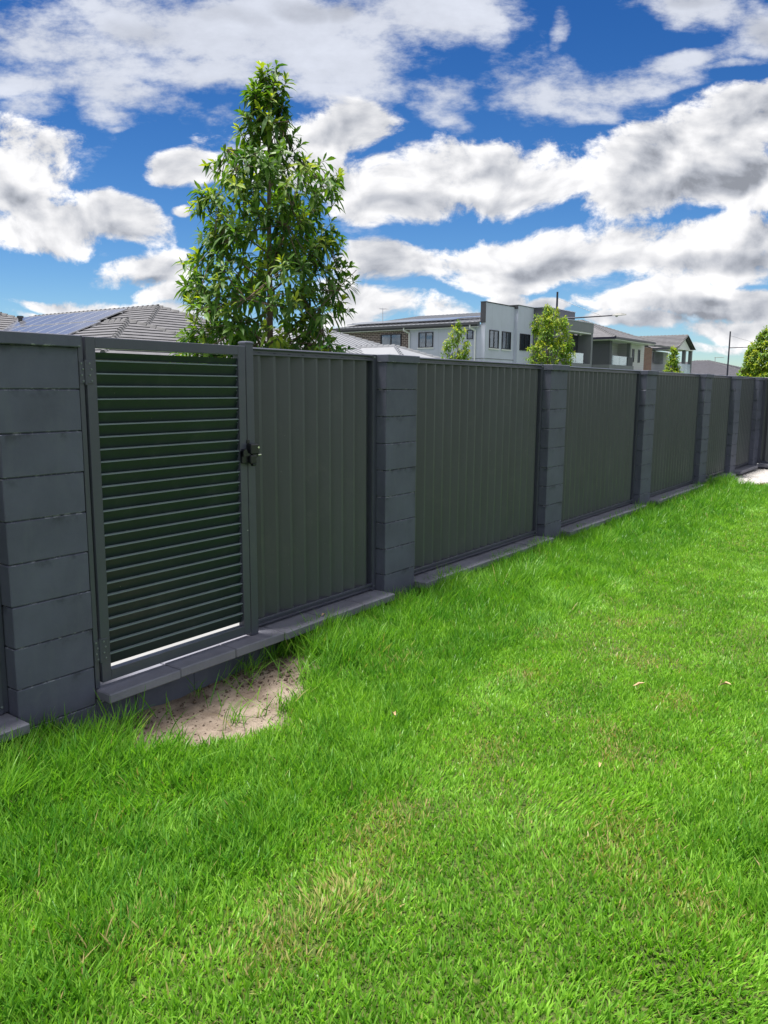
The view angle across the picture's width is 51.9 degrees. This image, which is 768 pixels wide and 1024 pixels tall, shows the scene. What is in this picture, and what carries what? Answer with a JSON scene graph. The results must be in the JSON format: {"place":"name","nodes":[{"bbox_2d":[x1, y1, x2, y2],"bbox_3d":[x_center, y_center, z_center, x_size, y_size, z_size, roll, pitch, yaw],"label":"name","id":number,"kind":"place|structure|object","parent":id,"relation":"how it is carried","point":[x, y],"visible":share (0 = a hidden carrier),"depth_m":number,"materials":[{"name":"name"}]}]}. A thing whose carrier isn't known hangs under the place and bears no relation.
{"place":"outdoors","nodes":[
{"label":"outdoors","id":0,"kind":"place"},
{"bbox_2d":[169,60,360,364],"bbox_3d":[-1.268,-2.064,8.148,2.023,4.956,2.006,7,11,36],"label":"broadleaf tree","id":1,"kind":"object","parent":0,"point":[280,256],"visible":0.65,"depth_m":7.82,"materials":[{"name":"green plant"}]},
{"bbox_2d":[258,327,444,358],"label":"metal roof house","id":2,"kind":"structure","parent":0,"point":[362,346],"depth_m":37.59,"materials":[{"name":"white metal"}]},
{"bbox_2d":[0,472,767,1023],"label":"grass","id":3,"kind":"structure","parent":0,"point":[418,654],"depth_m":3.19,"materials":[{"name":"green plant"}]},
{"bbox_2d":[0,509,767,1023],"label":"yard ground","id":4,"kind":"structure","parent":0,"point":[212,711],"depth_m":2.80,"materials":[{"name":"soil"}]},
{"bbox_2d":[0,713,29,743],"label":"plinth wall","id":5,"kind":"structure","parent":4,"relation":"on","point":[13,722],"depth_m":3.63,"materials":[{"name":"grey concrete"}]},
{"bbox_2d":[0,593,8,714],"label":"fence panel","id":6,"kind":"object","parent":5,"relation":"on","point":[4,706],"visible":1,"depth_m":3.72,"materials":[{"name":"paint"}]},
{"bbox_2d":[117,659,359,750],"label":"soil crumbs","id":7,"kind":"object","parent":4,"relation":"on","point":[249,680],"visible":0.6,"depth_m":4.67,"materials":[{"name":"brown soil"}]},
{"bbox_2d":[95,590,394,723],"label":"plinth wall","id":8,"kind":"structure","parent":4,"relation":"on","point":[169,678],"depth_m":4.61,"materials":[{"name":"grey concrete"}]},
{"bbox_2d":[238,341,259,635],"bbox_3d":[-0.810,-0.121,4.806,0.120,1.804,0.084,7,11,36],"label":"gate post","id":9,"kind":"object","parent":8,"relation":"on","point":[252,447],"visible":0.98,"depth_m":4.80,"materials":[{"name":"metal"}]},
{"bbox_2d":[253,347,376,625],"bbox_3d":[-0.479,-0.203,5.437,0.096,1.775,1.329,7,11,36],"label":"fence panel","id":10,"kind":"object","parent":8,"relation":"on","point":[315,432],"visible":0.74,"depth_m":5.40,"materials":[{"name":"paint"}]},
{"bbox_2d":[414,536,553,591],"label":"plinth wall","id":11,"kind":"structure","parent":4,"relation":"on","point":[480,558],"depth_m":7.12,"materials":[{"name":"grey concrete"}]},
{"bbox_2d":[414,357,542,574],"bbox_3d":[0.878,-0.484,7.259,0.096,1.775,2.429,7,11,36],"label":"fence panel","id":12,"kind":"object","parent":11,"relation":"on","point":[478,435],"visible":0.77,"depth_m":7.14,"materials":[{"name":"paint"}]},
{"bbox_2d":[560,504,645,536],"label":"plinth wall","id":13,"kind":"structure","parent":4,"relation":"on","point":[594,519],"depth_m":9.38,"materials":[{"name":"grey concrete"}]},
{"bbox_2d":[561,366,640,525],"bbox_3d":[2.602,-0.841,9.575,0.096,1.775,2.550,7,11,36],"label":"fence panel","id":14,"kind":"object","parent":13,"relation":"on","point":[601,424],"visible":0.73,"depth_m":9.53,"materials":[{"name":"paint"}]},
{"bbox_2d":[649,484,704,504],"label":"plinth wall","id":15,"kind":"structure","parent":4,"relation":"on","point":[679,490],"depth_m":11.75,"materials":[{"name":"grey concrete"}]},
{"bbox_2d":[650,372,700,496],"bbox_3d":[4.343,-1.201,11.914,0.096,1.775,2.463,7,11,36],"label":"fence panel","id":16,"kind":"object","parent":15,"relation":"on","point":[675,427],"visible":0.73,"depth_m":11.94,"materials":[{"name":"paint"}]},
{"bbox_2d":[705,473,735,482],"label":"plinth wall","id":17,"kind":"structure","parent":4,"relation":"on","point":[720,475],"depth_m":14.26,"materials":[{"name":"grey concrete"}]},
{"bbox_2d":[706,375,731,477],"bbox_3d":[5.819,-1.506,13.895,0.096,1.775,1.672,7,11,36],"label":"fence panel","id":18,"kind":"object","parent":17,"relation":"on","point":[718,422],"visible":0.66,"depth_m":14.02,"materials":[{"name":"paint"}]},
{"bbox_2d":[735,465,757,474],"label":"plinth wall","id":19,"kind":"structure","parent":4,"relation":"on","point":[743,469],"depth_m":15.51,"materials":[{"name":"grey concrete"}]},
{"bbox_2d":[735,377,755,468],"bbox_3d":[7.016,-1.754,15.503,0.096,1.775,1.532,7,11,36],"label":"fence panel","id":20,"kind":"object","parent":19,"relation":"on","point":[745,419],"visible":0.65,"depth_m":15.66,"materials":[{"name":"paint"}]},
{"bbox_2d":[0,0,767,366],"label":"sky","id":21,"kind":"structure","parent":0,"point":[610,157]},
{"bbox_2d":[111,463,758,665],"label":"footpath","id":22,"kind":"structure","parent":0,"point":[170,645],"depth_m":5.22,"materials":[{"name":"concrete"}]},
{"bbox_2d":[440,319,471,359],"bbox_3d":[2.357,-4.113,24.857,1.529,3.808,1.386,-4,10,-26],"label":"sapling","id":23,"kind":"object","parent":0,"point":[461,355],"visible":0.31,"depth_m":24.54,"materials":[{"name":"green plant"}]},
{"bbox_2d":[333,301,593,367],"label":"modern house","id":24,"kind":"structure","parent":0,"point":[501,333],"depth_m":49.51,"materials":[{"name":"paint"}]},
{"bbox_2d":[380,334,401,345],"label":"window","id":25,"kind":"structure","parent":24,"relation":"in","point":[396,339],"depth_m":50.57,"materials":[{"name":"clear glass"}]},
{"bbox_2d":[417,332,433,348],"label":"window","id":26,"kind":"structure","parent":24,"relation":"in","point":[425,339],"depth_m":49.05,"materials":[{"name":"clear glass"}]},
{"bbox_2d":[467,330,472,338],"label":"window","id":27,"kind":"structure","parent":24,"relation":"in","point":[469,332],"depth_m":47.17,"materials":[{"name":"clear glass"}]},
{"bbox_2d":[488,330,498,349],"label":"window","id":28,"kind":"structure","parent":24,"relation":"in","point":[493,334],"depth_m":47.47,"materials":[{"name":"clear glass"}]},
{"bbox_2d":[501,331,510,350],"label":"window","id":29,"kind":"structure","parent":24,"relation":"in","point":[506,336],"depth_m":48.74,"materials":[{"name":"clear glass"}]},
{"bbox_2d":[519,333,529,350],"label":"window","id":30,"kind":"structure","parent":24,"relation":"in","point":[524,338],"depth_m":50.25,"materials":[{"name":"black glass"}]},
{"bbox_2d":[523,303,575,365],"bbox_3d":[6.235,-5.425,29.986,2.222,4.839,2.023,7,11,36],"label":"sapling","id":31,"kind":"object","parent":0,"point":[549,323],"visible":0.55,"depth_m":29.53,"materials":[{"name":"green plant"}]},
{"bbox_2d":[574,320,655,369],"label":"hip roof house","id":32,"kind":"structure","parent":0,"point":[614,349],"depth_m":61.87,"materials":[{"name":"grey paint"}]},
{"bbox_2d":[663,345,683,372],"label":"sapling","id":33,"kind":"object","parent":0,"point":[674,362],"visible":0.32,"depth_m":41.85,"materials":[{"name":"green plant"}]},
{"bbox_2d":[668,360,740,375],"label":"tile roof house","id":34,"kind":"structure","parent":0,"point":[707,367],"depth_m":95.34,"materials":[{"name":"grey tile"}]},
{"bbox_2d":[736,325,767,377],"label":"broadleaf tree","id":35,"kind":"object","parent":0,"point":[756,355],"visible":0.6,"depth_m":36.98,"materials":[{"name":"green plant"}]},
{"label":"ground","id":36,"kind":"structure","parent":0,"visible":0},
{"bbox_2d":[0,312,23,329],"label":"tile roof house","id":37,"kind":"structure","parent":36,"relation":"on","point":[6,320],"depth_m":37.14,"materials":[{"name":"grey tile"}]},
{"bbox_2d":[0,330,96,737],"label":"masonry pillar","id":38,"kind":"structure","parent":36,"relation":"on","point":[46,604],"depth_m":3.73,"materials":[{"name":"grey concrete"}]},
{"bbox_2d":[76,335,99,688],"bbox_3d":[-1.489,0.027,3.941,0.061,1.778,0.026,7,11,36],"label":"hinge post","id":39,"kind":"object","parent":38,"relation":"attached to","point":[81,389],"visible":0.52,"depth_m":3.92,"materials":[{"name":"metal"}]},
{"bbox_2d":[79,336,260,682],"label":"gate","id":40,"kind":"structure","parent":39,"relation":"attached to","point":[170,457],"depth_m":4.30,"materials":[{"name":"metal"}]},
{"bbox_2d":[4,304,301,362],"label":"tile roof house","id":41,"kind":"structure","parent":36,"relation":"on","point":[157,322],"depth_m":31.56,"materials":[{"name":"grey tile"}]},
{"bbox_2d":[375,354,419,602],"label":"masonry pillar","id":42,"kind":"structure","parent":36,"relation":"on","point":[396,411],"depth_m":6.02,"materials":[{"name":"grey concrete"}]},
{"bbox_2d":[537,364,569,539],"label":"masonry pillar","id":43,"kind":"structure","parent":36,"relation":"on","point":[554,399],"depth_m":8.27,"materials":[{"name":"grey concrete"}]},
{"bbox_2d":[633,370,658,504],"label":"masonry pillar","id":44,"kind":"structure","parent":36,"relation":"on","point":[645,426],"depth_m":10.62,"materials":[{"name":"grey concrete"}]},
{"bbox_2d":[637,334,695,372],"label":"gabled house","id":45,"kind":"structure","parent":36,"relation":"on","point":[655,358],"depth_m":74.45,"materials":[{"name":"grey brick"}]},
{"bbox_2d":[693,374,713,483],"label":"masonry pillar","id":46,"kind":"structure","parent":36,"relation":"on","point":[702,433],"depth_m":12.92,"materials":[{"name":"grey concrete"}]},
{"bbox_2d":[725,376,743,473],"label":"masonry pillar","id":47,"kind":"structure","parent":36,"relation":"on","point":[733,423],"depth_m":14.58,"materials":[{"name":"grey concrete"}]},
{"bbox_2d":[748,377,764,464],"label":"masonry pillar","id":48,"kind":"structure","parent":36,"relation":"on","point":[756,418],"depth_m":16.13,"materials":[{"name":"grey concrete"}]},
{"bbox_2d":[756,463,767,468],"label":"plinth wall","id":49,"kind":"structure","parent":36,"relation":"on","point":[762,466],"depth_m":16.36,"materials":[{"name":"grey concrete"}]},
{"bbox_2d":[757,378,767,463],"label":"return fence","id":50,"kind":"object","parent":49,"relation":"on","point":[763,448],"visible":0.94,"depth_m":16.39,"materials":[{"name":"metal"}]},
{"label":"verge","id":51,"kind":"structure","parent":0,"visible":0},
{"bbox_2d":[554,292,625,359],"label":"street lamp","id":52,"kind":"object","parent":51,"relation":"on","point":[617,314],"visible":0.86,"depth_m":43.80,"materials":[{"name":"grey metal"}]},
{"label":"road","id":53,"kind":"structure","parent":0,"visible":0},
{"bbox_2d":[726,331,751,375],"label":"street lamp","id":54,"kind":"object","parent":53,"relation":"on","point":[729,347],"visible":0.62,"depth_m":66.79,"materials":[{"name":"grey metal"}]},
{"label":"gravel bed","id":55,"kind":"structure","parent":0,"visible":0},
{"bbox_2d":[735,468,767,483],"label":"white pebbles","id":56,"kind":"object","parent":55,"relation":"on","point":[757,475],"visible":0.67,"depth_m":14.94,"materials":[{"name":"white gravel"}]}
]}

